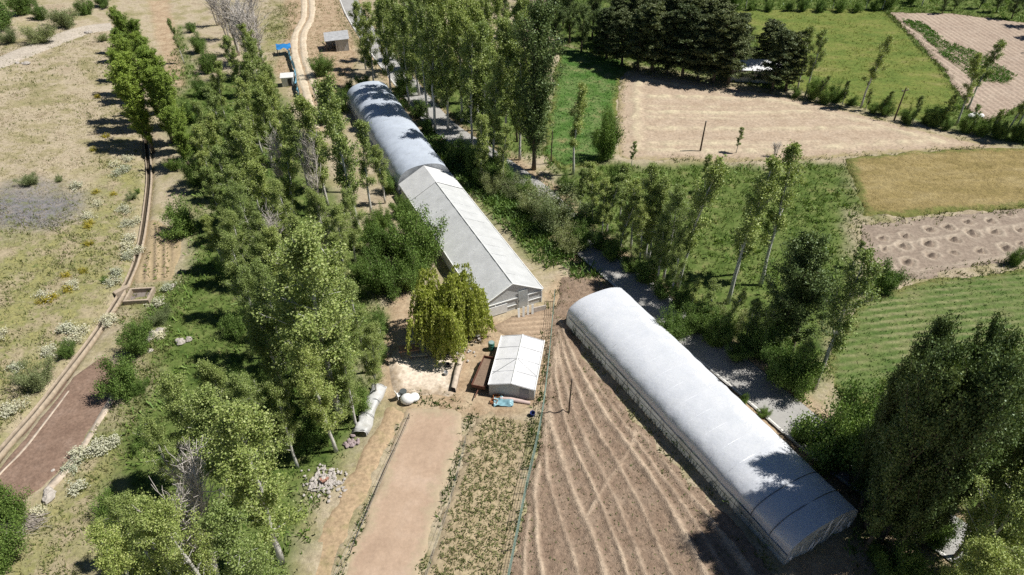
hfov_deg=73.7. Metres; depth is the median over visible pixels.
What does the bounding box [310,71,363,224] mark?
poplar tree
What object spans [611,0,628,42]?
pine tree
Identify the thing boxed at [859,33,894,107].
slim poplar tree
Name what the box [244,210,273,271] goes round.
poplar tree
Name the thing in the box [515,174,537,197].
bush
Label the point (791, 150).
slim poplar tree
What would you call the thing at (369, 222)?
bush
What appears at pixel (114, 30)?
lombardy poplar tree
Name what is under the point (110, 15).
lombardy poplar tree
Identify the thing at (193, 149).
bush
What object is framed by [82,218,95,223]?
flowering shrub
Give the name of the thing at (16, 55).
hill road
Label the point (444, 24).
poplar tree
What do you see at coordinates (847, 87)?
poplar tree
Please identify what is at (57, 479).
stone edging
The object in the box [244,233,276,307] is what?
poplar tree
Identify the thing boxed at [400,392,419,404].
white sack
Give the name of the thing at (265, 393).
bush
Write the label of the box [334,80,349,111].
bush
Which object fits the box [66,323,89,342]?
flowering shrub
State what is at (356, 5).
poplar tree
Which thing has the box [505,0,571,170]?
lombardy poplar tree
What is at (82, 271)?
flowering shrub
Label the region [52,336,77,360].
bush
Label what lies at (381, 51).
poplar tree
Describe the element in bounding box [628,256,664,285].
bush
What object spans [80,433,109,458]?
flowering shrub
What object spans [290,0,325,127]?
dirt track
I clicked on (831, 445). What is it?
bush
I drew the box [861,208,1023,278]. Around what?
orchard plot
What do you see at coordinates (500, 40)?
poplar tree
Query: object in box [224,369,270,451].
poplar tree
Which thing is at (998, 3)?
dark poplar tree
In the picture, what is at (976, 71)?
slim poplar tree
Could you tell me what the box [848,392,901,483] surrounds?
lombardy poplar tree
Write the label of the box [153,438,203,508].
dead tree
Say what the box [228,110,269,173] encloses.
poplar tree
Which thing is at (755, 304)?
poplar tree
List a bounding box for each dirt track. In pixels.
[0,137,152,462]
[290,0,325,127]
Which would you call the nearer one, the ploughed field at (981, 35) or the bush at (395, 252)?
the bush at (395, 252)
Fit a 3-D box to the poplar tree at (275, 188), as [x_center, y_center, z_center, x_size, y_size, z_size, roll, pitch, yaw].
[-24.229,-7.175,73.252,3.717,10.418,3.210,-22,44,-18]
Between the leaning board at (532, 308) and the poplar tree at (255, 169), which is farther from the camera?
the poplar tree at (255, 169)
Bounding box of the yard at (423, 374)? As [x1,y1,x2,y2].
[388,332,457,396]
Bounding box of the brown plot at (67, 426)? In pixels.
[0,357,114,502]
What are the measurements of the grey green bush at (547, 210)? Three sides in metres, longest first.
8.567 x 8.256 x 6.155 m
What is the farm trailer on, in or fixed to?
on the ground at (830, 556)
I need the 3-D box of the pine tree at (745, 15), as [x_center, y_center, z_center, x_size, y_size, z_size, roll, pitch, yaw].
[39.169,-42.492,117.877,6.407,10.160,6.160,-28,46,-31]
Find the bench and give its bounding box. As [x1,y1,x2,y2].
[410,353,427,359]
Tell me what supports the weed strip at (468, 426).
on the ground at (830, 556)
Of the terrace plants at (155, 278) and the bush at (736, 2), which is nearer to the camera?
the terrace plants at (155, 278)
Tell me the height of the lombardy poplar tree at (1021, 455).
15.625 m
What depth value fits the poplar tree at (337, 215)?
68.78 m
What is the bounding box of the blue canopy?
[276,43,291,56]
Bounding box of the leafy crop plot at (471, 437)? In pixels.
[423,411,529,574]
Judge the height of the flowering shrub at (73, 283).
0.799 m
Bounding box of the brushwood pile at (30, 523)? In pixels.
[1,511,52,533]
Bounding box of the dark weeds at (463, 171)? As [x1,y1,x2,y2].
[422,129,602,278]
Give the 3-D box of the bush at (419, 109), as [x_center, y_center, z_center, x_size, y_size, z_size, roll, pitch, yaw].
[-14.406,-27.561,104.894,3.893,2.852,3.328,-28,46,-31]
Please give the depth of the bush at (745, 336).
63.26 m
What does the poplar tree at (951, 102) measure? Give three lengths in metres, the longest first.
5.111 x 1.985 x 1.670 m
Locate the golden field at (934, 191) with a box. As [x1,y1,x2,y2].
[845,148,1023,217]
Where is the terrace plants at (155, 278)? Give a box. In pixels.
[143,220,177,279]
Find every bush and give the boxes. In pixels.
[0,0,16,29]
[0,25,19,43]
[0,479,33,532]
[0,509,30,574]
[3,0,37,15]
[3,354,56,392]
[12,170,39,185]
[15,20,57,43]
[27,0,47,20]
[41,6,81,28]
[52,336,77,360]
[53,173,65,181]
[72,0,94,14]
[86,484,125,525]
[90,350,143,404]
[92,33,107,41]
[94,0,111,8]
[98,276,106,282]
[112,310,153,356]
[125,190,136,199]
[125,377,150,396]
[129,421,156,451]
[147,301,171,324]
[156,192,198,240]
[160,153,182,170]
[177,98,197,123]
[177,149,204,186]
[185,22,195,31]
[186,29,207,53]
[187,133,197,151]
[189,72,205,97]
[191,43,218,74]
[215,253,232,283]
[216,304,246,340]
[225,360,250,383]
[251,368,275,410]
[285,416,323,456]
[305,51,335,76]
[305,411,335,441]
[312,106,324,123]
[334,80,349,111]
[339,76,353,94]
[339,376,371,416]
[342,227,366,249]
[346,253,373,282]
[353,73,370,83]
[358,221,389,261]
[360,207,380,240]
[360,239,406,301]
[365,301,389,336]
[370,339,387,364]
[371,201,392,227]
[372,215,408,255]
[378,169,395,193]
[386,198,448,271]
[388,190,412,216]
[390,234,407,267]
[391,70,416,95]
[391,242,430,292]
[395,195,423,236]
[396,89,407,107]
[404,97,429,117]
[416,113,433,133]
[444,130,468,163]
[462,137,492,172]
[468,160,496,185]
[479,166,510,194]
[483,151,511,171]
[489,157,514,187]
[495,169,532,199]
[513,177,558,211]
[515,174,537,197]
[521,176,599,233]
[525,187,578,225]
[549,217,597,255]
[554,168,575,191]
[567,206,595,231]
[570,218,590,252]
[583,224,618,250]
[584,168,603,192]
[590,106,625,163]
[600,103,619,129]
[601,233,630,262]
[606,160,621,182]
[619,249,641,275]
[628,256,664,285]
[649,275,677,300]
[656,301,694,343]
[668,280,696,312]
[673,297,712,335]
[681,294,720,333]
[698,305,721,319]
[698,310,738,346]
[699,312,736,348]
[714,302,753,339]
[723,338,757,361]
[730,0,743,9]
[733,315,764,351]
[739,392,748,403]
[741,318,789,363]
[747,0,757,10]
[756,404,772,417]
[759,332,797,384]
[763,0,774,11]
[771,339,833,403]
[784,0,794,10]
[786,393,874,480]
[788,422,811,443]
[791,87,801,97]
[796,0,810,11]
[805,75,828,100]
[814,83,836,104]
[815,0,827,12]
[828,77,844,102]
[828,364,894,426]
[832,0,847,11]
[843,414,872,495]
[846,95,858,105]
[853,0,862,12]
[865,537,890,568]
[866,256,912,297]
[868,100,882,113]
[869,0,881,10]
[871,538,927,574]
[878,0,898,10]
[878,96,897,116]
[890,543,938,574]
[899,102,917,124]
[901,521,945,541]
[919,115,927,123]
[919,514,964,557]
[922,103,952,126]
[939,116,956,130]
[957,112,979,133]
[971,116,994,137]
[989,119,1017,138]
[1002,246,1023,266]
[1008,120,1023,142]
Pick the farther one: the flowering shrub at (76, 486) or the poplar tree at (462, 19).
the poplar tree at (462, 19)
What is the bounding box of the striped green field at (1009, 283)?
[827,268,1023,412]
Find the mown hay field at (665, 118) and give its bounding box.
[617,73,1004,162]
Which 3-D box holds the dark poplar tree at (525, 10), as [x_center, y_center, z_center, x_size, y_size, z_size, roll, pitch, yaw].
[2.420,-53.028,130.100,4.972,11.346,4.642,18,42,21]
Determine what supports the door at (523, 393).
in the greenhouse at (515, 370)
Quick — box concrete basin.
[123,287,155,304]
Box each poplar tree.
[79,517,159,574]
[96,492,153,562]
[102,58,152,144]
[104,47,144,96]
[105,50,144,116]
[106,5,125,36]
[107,27,132,47]
[107,33,137,78]
[108,9,135,61]
[111,71,155,152]
[114,488,172,574]
[115,37,144,102]
[121,18,150,56]
[127,411,181,489]
[127,487,221,574]
[129,31,147,56]
[131,44,163,71]
[131,45,176,103]
[133,36,150,88]
[134,48,176,104]
[134,57,173,142]
[138,64,181,151]
[150,67,193,132]
[152,370,217,474]
[156,105,194,166]
[166,18,184,63]
[180,382,276,512]
[185,123,212,172]
[190,100,211,156]
[192,165,223,220]
[193,491,292,574]
[195,358,233,418]
[196,396,310,565]
[198,85,229,136]
[198,214,224,262]
[203,111,228,185]
[203,143,244,210]
[208,60,226,117]
[213,228,256,303]
[216,203,242,254]
[217,120,243,181]
[217,162,250,236]
[217,207,251,267]
[219,34,241,85]
[222,176,262,244]
[224,263,269,356]
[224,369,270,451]
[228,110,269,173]
[229,96,253,175]
[229,128,262,220]
[231,77,263,154]
[232,60,254,115]
[235,22,259,80]
[236,160,275,221]
[237,301,298,416]
[241,50,275,127]
[244,35,270,95]
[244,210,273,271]
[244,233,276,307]
[247,215,366,422]
[248,81,275,167]
[248,256,292,368]
[256,69,281,142]
[259,374,302,468]
[261,64,281,123]
[261,175,301,240]
[261,225,293,278]
[265,110,294,183]
[270,270,319,375]
[272,144,300,213]
[276,105,295,161]
[280,109,310,191]
[281,93,330,205]
[283,341,347,452]
[285,212,307,240]
[289,247,325,313]
[304,186,334,249]
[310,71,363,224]
[321,202,352,279]
[325,248,359,317]
[328,88,346,189]
[329,340,362,425]
[331,186,366,262]
[337,275,371,373]
[347,0,366,69]
[351,119,379,213]
[352,1,379,80]
[355,319,387,390]
[369,144,389,203]
[370,0,401,89]
[373,0,388,74]
[382,1,414,106]
[383,0,408,62]
[395,0,421,95]
[402,0,437,115]
[416,0,453,131]
[421,3,460,130]
[429,1,451,104]
[444,0,458,86]
[446,0,470,121]
[448,7,483,130]
[449,0,478,72]
[455,20,488,143]
[465,19,505,147]
[466,0,496,85]
[472,112,492,168]
[475,0,497,55]
[480,47,509,161]
[490,15,518,143]
[491,0,511,34]
[492,123,514,188]
[495,21,522,141]
[500,0,512,20]
[504,44,533,160]
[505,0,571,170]
[507,0,529,73]
[511,0,532,30]
[547,0,570,45]
[558,0,585,42]
[568,80,589,174]
[572,4,592,51]
[574,167,587,208]
[582,159,602,215]
[584,0,605,38]
[588,8,610,53]
[590,176,615,236]
[599,170,628,231]
[616,189,644,251]
[617,161,632,214]
[617,178,648,248]
[629,141,637,166]
[631,198,655,259]
[637,161,671,259]
[642,174,671,260]
[646,212,673,275]
[652,176,673,229]
[655,181,693,280]
[664,226,691,297]
[676,154,731,288]
[689,276,703,302]
[702,153,713,186]
[704,278,722,314]
[725,154,786,304]
[728,287,749,321]
[736,127,743,152]
[737,172,774,275]
[740,297,765,337]
[757,139,807,286]
[757,301,784,338]
[758,225,837,347]
[771,237,843,355]
[796,336,816,378]
[797,24,816,88]
[804,28,828,96]
[812,245,886,389]
[816,75,830,101]
[841,80,850,104]
[847,346,922,493]
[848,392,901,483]
[852,240,865,260]
[856,332,979,513]
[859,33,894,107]
[859,348,973,553]
[860,309,963,479]
[862,335,975,528]
[865,87,874,110]
[872,378,886,410]
[878,339,1019,543]
[880,90,894,114]
[881,430,944,532]
[888,356,1023,561]
[913,95,924,120]
[920,319,961,349]
[920,395,1023,545]
[931,531,1019,574]
[936,464,1023,574]
[941,94,958,117]
[942,0,949,13]
[945,319,1023,464]
[953,0,964,9]
[953,424,1023,557]
[953,460,1023,574]
[956,51,985,125]
[959,306,1020,362]
[967,38,1006,108]
[971,104,983,131]
[974,406,1023,510]
[990,108,1005,135]
[992,0,1005,12]
[999,507,1023,574]
[1004,97,1023,137]
[1008,0,1023,18]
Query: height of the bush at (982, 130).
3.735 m
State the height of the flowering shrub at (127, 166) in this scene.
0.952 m
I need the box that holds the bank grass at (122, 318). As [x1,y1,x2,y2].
[2,280,180,574]
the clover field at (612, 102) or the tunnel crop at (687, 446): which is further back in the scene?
the clover field at (612, 102)
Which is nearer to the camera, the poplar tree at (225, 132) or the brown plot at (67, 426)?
the brown plot at (67, 426)
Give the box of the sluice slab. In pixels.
[113,285,129,297]
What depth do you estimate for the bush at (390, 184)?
86.56 m
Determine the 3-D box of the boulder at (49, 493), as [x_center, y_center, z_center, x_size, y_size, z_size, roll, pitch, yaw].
[-35.372,15.834,52.163,0.923,0.600,1.641,-12,40,-14]
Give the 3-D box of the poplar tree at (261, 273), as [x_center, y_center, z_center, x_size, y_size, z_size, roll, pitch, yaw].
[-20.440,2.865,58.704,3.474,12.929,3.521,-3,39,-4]
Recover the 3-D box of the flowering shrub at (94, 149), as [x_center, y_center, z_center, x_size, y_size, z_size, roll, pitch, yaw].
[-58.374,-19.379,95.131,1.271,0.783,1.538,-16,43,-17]
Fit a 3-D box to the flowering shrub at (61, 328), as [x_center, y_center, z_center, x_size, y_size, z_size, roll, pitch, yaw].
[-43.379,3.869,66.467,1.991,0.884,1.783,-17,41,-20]
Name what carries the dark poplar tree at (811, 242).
on the ground at (830, 556)
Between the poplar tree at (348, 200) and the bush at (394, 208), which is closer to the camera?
the poplar tree at (348, 200)
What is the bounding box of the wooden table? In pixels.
[398,343,418,357]
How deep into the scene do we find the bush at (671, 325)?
64.19 m
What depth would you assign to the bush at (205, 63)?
118.34 m
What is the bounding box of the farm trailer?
[471,355,494,397]
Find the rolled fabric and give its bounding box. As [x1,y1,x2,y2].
[500,397,529,404]
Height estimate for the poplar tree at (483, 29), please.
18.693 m
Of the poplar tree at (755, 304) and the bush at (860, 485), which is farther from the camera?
the poplar tree at (755, 304)
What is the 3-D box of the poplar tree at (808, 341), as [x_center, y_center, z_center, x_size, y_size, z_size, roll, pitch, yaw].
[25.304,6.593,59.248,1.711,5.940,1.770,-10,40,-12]
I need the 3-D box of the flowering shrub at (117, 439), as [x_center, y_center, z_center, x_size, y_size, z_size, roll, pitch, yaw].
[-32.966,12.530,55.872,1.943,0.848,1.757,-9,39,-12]
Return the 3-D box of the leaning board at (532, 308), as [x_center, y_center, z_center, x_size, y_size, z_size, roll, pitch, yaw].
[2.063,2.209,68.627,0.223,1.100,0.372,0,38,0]
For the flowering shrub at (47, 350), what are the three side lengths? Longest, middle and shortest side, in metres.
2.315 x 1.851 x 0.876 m
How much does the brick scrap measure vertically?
0.150 m
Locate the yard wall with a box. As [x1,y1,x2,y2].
[451,354,463,389]
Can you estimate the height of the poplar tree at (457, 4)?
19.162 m
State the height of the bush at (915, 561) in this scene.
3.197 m
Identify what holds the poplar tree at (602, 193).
on the ground at (830, 556)
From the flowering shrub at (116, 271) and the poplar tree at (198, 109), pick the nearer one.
the flowering shrub at (116, 271)
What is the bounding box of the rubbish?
[455,347,475,361]
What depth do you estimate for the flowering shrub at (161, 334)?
65.95 m
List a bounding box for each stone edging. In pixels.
[0,391,68,474]
[43,396,116,489]
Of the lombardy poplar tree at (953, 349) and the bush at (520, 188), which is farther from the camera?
the bush at (520, 188)
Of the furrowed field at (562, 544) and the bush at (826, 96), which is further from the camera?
the bush at (826, 96)
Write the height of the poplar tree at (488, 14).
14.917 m
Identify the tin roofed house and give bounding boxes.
[728,59,777,83]
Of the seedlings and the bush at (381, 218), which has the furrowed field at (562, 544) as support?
the seedlings
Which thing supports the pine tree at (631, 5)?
on the ground at (830, 556)
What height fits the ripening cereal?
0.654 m
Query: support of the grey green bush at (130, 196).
on the ground at (830, 556)
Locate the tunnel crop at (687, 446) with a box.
[571,327,838,546]
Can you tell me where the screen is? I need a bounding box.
[534,305,545,311]
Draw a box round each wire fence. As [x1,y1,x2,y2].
[335,416,409,573]
[425,436,465,573]
[507,289,555,574]
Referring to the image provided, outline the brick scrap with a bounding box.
[319,477,328,482]
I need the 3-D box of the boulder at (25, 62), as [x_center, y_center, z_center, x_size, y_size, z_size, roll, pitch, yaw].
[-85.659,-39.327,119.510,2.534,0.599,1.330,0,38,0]
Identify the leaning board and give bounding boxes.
[522,307,524,316]
[531,304,533,313]
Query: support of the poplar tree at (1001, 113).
on the ground at (830, 556)
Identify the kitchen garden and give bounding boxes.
[493,308,554,348]
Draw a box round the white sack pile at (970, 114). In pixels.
[968,112,983,117]
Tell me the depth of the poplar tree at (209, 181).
76.56 m
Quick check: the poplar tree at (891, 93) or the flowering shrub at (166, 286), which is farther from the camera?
the poplar tree at (891, 93)
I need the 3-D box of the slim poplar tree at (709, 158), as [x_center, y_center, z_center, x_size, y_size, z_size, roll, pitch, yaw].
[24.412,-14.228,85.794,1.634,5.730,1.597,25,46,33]
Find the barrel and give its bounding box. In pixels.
[488,340,494,350]
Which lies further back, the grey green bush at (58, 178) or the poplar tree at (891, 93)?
the poplar tree at (891, 93)
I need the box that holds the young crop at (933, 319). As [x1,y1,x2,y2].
[828,269,1023,396]
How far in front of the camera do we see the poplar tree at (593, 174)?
78.94 m
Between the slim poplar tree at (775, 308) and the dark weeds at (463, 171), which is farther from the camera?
the dark weeds at (463, 171)
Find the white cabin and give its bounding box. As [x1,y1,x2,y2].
[280,72,294,86]
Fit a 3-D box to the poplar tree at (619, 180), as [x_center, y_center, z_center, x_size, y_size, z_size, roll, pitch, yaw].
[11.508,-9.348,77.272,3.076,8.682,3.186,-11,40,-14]
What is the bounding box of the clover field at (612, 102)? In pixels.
[543,47,631,168]
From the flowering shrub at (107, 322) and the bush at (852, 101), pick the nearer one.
the flowering shrub at (107, 322)
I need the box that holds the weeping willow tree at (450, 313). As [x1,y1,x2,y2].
[405,262,496,367]
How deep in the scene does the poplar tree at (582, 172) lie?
81.78 m
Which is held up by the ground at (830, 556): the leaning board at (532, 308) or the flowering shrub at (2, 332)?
the flowering shrub at (2, 332)
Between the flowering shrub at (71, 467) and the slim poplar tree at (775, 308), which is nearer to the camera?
the flowering shrub at (71, 467)
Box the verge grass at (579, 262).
[331,0,964,568]
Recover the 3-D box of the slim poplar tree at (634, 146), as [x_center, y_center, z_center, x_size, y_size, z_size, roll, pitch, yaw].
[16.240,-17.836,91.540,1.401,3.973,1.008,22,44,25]
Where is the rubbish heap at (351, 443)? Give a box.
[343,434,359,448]
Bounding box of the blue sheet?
[494,396,512,406]
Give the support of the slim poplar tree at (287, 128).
on the ground at (830, 556)
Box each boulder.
[15,61,29,64]
[42,486,56,504]
[152,327,163,337]
[175,336,191,345]
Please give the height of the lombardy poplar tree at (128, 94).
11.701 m
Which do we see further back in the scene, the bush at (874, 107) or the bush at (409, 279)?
the bush at (874, 107)
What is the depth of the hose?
52.59 m
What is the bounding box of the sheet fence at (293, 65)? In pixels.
[287,49,299,94]
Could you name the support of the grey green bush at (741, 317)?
on the ground at (830, 556)
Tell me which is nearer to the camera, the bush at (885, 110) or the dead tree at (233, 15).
the bush at (885, 110)
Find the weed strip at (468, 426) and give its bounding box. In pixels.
[333,331,551,574]
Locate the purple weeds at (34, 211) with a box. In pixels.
[0,187,79,228]
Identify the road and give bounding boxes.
[0,23,112,67]
[340,0,967,565]
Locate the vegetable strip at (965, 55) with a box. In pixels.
[902,19,1015,84]
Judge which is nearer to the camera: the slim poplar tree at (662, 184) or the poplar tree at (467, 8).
the slim poplar tree at (662, 184)
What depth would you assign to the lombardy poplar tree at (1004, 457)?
47.55 m
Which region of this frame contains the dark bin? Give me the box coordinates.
[399,388,406,394]
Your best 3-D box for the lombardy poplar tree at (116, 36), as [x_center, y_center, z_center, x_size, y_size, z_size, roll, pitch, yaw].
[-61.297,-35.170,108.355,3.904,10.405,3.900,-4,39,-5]
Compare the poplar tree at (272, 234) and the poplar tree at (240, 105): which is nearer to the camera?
the poplar tree at (272, 234)
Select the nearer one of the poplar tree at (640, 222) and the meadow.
the poplar tree at (640, 222)
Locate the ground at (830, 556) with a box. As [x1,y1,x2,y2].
[0,0,1023,574]
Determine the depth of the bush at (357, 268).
71.66 m
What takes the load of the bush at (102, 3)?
on the ground at (830, 556)
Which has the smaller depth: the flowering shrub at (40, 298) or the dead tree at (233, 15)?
the flowering shrub at (40, 298)
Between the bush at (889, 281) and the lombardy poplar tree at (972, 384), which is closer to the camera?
the lombardy poplar tree at (972, 384)
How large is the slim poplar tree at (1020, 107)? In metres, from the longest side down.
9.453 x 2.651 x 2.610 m
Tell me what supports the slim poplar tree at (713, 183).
on the ground at (830, 556)
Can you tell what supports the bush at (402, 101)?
on the ground at (830, 556)
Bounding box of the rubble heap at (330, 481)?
[300,463,347,502]
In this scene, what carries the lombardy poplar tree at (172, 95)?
on the ground at (830, 556)
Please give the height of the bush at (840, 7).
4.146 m
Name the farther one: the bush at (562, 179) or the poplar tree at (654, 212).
the bush at (562, 179)
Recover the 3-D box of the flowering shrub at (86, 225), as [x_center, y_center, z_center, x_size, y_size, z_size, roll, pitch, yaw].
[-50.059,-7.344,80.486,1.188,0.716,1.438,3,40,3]
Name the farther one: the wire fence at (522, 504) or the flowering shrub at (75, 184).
the flowering shrub at (75, 184)
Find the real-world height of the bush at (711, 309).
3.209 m
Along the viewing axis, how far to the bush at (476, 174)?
87.79 m
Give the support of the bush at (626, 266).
on the ground at (830, 556)
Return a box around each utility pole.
[550,130,552,163]
[568,379,571,412]
[699,121,706,150]
[893,87,907,120]
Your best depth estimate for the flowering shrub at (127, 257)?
76.23 m
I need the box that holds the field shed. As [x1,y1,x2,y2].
[323,30,348,51]
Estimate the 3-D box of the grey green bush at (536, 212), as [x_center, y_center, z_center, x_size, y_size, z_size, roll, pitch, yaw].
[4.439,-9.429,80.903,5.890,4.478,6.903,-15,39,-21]
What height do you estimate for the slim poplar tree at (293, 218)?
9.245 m
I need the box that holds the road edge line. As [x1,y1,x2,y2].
[340,0,951,559]
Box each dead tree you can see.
[131,436,224,574]
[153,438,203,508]
[202,0,220,25]
[202,0,229,38]
[212,0,240,55]
[224,0,268,72]
[226,0,252,50]
[231,0,271,63]
[248,202,284,270]
[255,127,290,211]
[292,115,325,207]
[769,141,781,155]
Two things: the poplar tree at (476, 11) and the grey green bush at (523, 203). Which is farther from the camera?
the poplar tree at (476, 11)
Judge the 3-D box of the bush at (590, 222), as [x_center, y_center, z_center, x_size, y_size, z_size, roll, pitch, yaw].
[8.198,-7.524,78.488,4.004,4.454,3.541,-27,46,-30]
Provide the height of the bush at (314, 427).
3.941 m
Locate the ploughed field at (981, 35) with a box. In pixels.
[891,12,1023,120]
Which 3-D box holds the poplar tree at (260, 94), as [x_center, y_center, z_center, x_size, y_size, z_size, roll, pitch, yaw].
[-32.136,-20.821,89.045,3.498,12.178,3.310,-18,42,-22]
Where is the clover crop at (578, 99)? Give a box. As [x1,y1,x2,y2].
[546,46,627,164]
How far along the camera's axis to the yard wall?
62.00 m
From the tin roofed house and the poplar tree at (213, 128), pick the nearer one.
the poplar tree at (213, 128)
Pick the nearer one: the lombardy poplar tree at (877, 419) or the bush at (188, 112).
the lombardy poplar tree at (877, 419)
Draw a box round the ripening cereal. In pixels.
[855,149,1022,212]
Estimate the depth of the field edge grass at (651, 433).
82.91 m
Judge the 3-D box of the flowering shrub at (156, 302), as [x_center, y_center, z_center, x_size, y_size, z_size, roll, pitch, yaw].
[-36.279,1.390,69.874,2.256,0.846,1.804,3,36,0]
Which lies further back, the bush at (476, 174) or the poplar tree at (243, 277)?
the bush at (476, 174)
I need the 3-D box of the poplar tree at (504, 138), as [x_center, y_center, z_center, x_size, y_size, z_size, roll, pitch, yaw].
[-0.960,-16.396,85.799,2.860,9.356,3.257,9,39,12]
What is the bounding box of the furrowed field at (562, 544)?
[510,276,771,574]
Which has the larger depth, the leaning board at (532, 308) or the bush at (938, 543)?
the leaning board at (532, 308)
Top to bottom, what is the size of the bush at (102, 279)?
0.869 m
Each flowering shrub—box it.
[0,326,10,339]
[0,395,30,416]
[0,404,19,418]
[4,361,24,372]
[24,503,47,520]
[30,289,57,303]
[32,296,47,304]
[38,341,57,357]
[41,294,52,303]
[47,291,60,300]
[54,319,84,334]
[55,322,75,333]
[56,450,85,477]
[60,271,72,279]
[60,331,84,345]
[61,277,78,289]
[61,285,73,292]
[63,442,88,464]
[65,476,90,496]
[66,179,82,191]
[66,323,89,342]
[77,209,96,218]
[79,266,88,273]
[80,239,93,245]
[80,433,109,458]
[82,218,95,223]
[83,223,92,230]
[83,440,114,457]
[90,146,97,151]
[90,188,100,194]
[90,199,103,207]
[93,314,117,329]
[100,312,117,323]
[100,430,122,447]
[102,274,125,286]
[106,266,122,277]
[108,165,127,177]
[109,159,118,166]
[114,203,134,213]
[116,164,131,172]
[116,218,140,227]
[116,240,132,251]
[117,154,133,162]
[117,248,134,260]
[121,232,136,244]
[122,243,147,256]
[129,215,141,223]
[143,296,166,307]
[152,325,169,339]
[159,281,180,291]
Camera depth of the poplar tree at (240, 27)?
111.88 m
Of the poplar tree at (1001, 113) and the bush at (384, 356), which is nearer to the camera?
the bush at (384, 356)
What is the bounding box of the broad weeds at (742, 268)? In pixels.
[116,0,1023,574]
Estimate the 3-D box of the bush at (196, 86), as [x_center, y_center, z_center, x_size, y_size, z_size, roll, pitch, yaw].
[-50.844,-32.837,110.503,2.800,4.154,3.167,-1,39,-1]
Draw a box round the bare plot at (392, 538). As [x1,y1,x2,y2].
[346,406,461,574]
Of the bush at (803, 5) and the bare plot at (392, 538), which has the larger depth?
the bush at (803, 5)
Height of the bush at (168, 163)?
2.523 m
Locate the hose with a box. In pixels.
[342,415,408,573]
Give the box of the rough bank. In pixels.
[316,407,403,574]
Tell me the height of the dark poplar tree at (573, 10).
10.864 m
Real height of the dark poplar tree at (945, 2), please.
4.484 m
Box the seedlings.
[528,333,739,574]
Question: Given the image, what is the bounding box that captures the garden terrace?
[130,220,180,286]
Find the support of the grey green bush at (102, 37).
on the ground at (830, 556)
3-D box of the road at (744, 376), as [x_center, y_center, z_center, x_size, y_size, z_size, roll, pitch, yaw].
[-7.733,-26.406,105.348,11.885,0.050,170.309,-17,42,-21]
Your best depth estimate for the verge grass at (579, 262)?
88.71 m
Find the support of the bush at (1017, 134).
on the ground at (830, 556)
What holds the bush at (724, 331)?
on the ground at (830, 556)
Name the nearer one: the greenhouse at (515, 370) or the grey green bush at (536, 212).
the greenhouse at (515, 370)
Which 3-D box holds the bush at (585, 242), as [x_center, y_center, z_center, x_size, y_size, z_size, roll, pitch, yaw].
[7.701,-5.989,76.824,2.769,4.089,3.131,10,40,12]
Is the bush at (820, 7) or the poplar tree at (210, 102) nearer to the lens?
the poplar tree at (210, 102)
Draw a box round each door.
[518,289,527,307]
[519,389,528,399]
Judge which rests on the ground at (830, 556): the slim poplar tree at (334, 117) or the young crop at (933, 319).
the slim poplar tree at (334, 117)
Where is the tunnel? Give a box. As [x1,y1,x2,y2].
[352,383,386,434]
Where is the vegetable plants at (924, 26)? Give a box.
[902,18,1017,82]
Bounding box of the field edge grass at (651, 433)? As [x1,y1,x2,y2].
[507,7,1023,572]
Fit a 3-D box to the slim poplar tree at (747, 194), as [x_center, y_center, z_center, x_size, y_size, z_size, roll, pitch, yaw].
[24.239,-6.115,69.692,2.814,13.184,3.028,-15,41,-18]
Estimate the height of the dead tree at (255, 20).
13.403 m
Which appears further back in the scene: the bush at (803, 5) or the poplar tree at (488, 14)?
the bush at (803, 5)
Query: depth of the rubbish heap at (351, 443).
56.06 m
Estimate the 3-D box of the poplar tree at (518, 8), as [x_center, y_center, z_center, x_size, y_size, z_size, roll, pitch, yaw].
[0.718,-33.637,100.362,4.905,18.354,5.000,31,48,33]
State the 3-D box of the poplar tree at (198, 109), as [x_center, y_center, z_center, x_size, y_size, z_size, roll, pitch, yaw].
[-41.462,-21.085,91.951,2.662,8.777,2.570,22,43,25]
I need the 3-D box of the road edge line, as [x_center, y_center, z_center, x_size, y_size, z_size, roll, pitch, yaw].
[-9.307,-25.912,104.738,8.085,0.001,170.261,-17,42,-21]
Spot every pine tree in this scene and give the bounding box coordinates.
[590,7,620,58]
[602,6,637,64]
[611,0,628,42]
[619,0,646,36]
[619,4,657,70]
[636,1,677,72]
[639,0,667,36]
[649,9,689,73]
[655,3,707,78]
[662,0,685,27]
[678,0,705,28]
[680,13,721,80]
[690,0,724,53]
[693,7,745,82]
[709,2,738,36]
[711,17,757,84]
[714,0,730,10]
[734,12,757,58]
[748,26,801,91]
[750,18,786,58]
[770,30,811,91]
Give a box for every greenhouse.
[347,81,448,194]
[399,166,543,315]
[488,334,544,399]
[566,287,857,564]
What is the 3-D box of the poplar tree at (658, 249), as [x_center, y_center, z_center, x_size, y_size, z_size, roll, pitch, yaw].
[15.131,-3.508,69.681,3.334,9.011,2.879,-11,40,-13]
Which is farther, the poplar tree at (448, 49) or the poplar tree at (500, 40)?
the poplar tree at (448, 49)
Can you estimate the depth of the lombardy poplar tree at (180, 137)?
89.08 m
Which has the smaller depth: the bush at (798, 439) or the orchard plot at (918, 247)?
the bush at (798, 439)
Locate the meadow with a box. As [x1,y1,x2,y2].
[737,8,957,120]
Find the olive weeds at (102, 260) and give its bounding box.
[0,1,355,574]

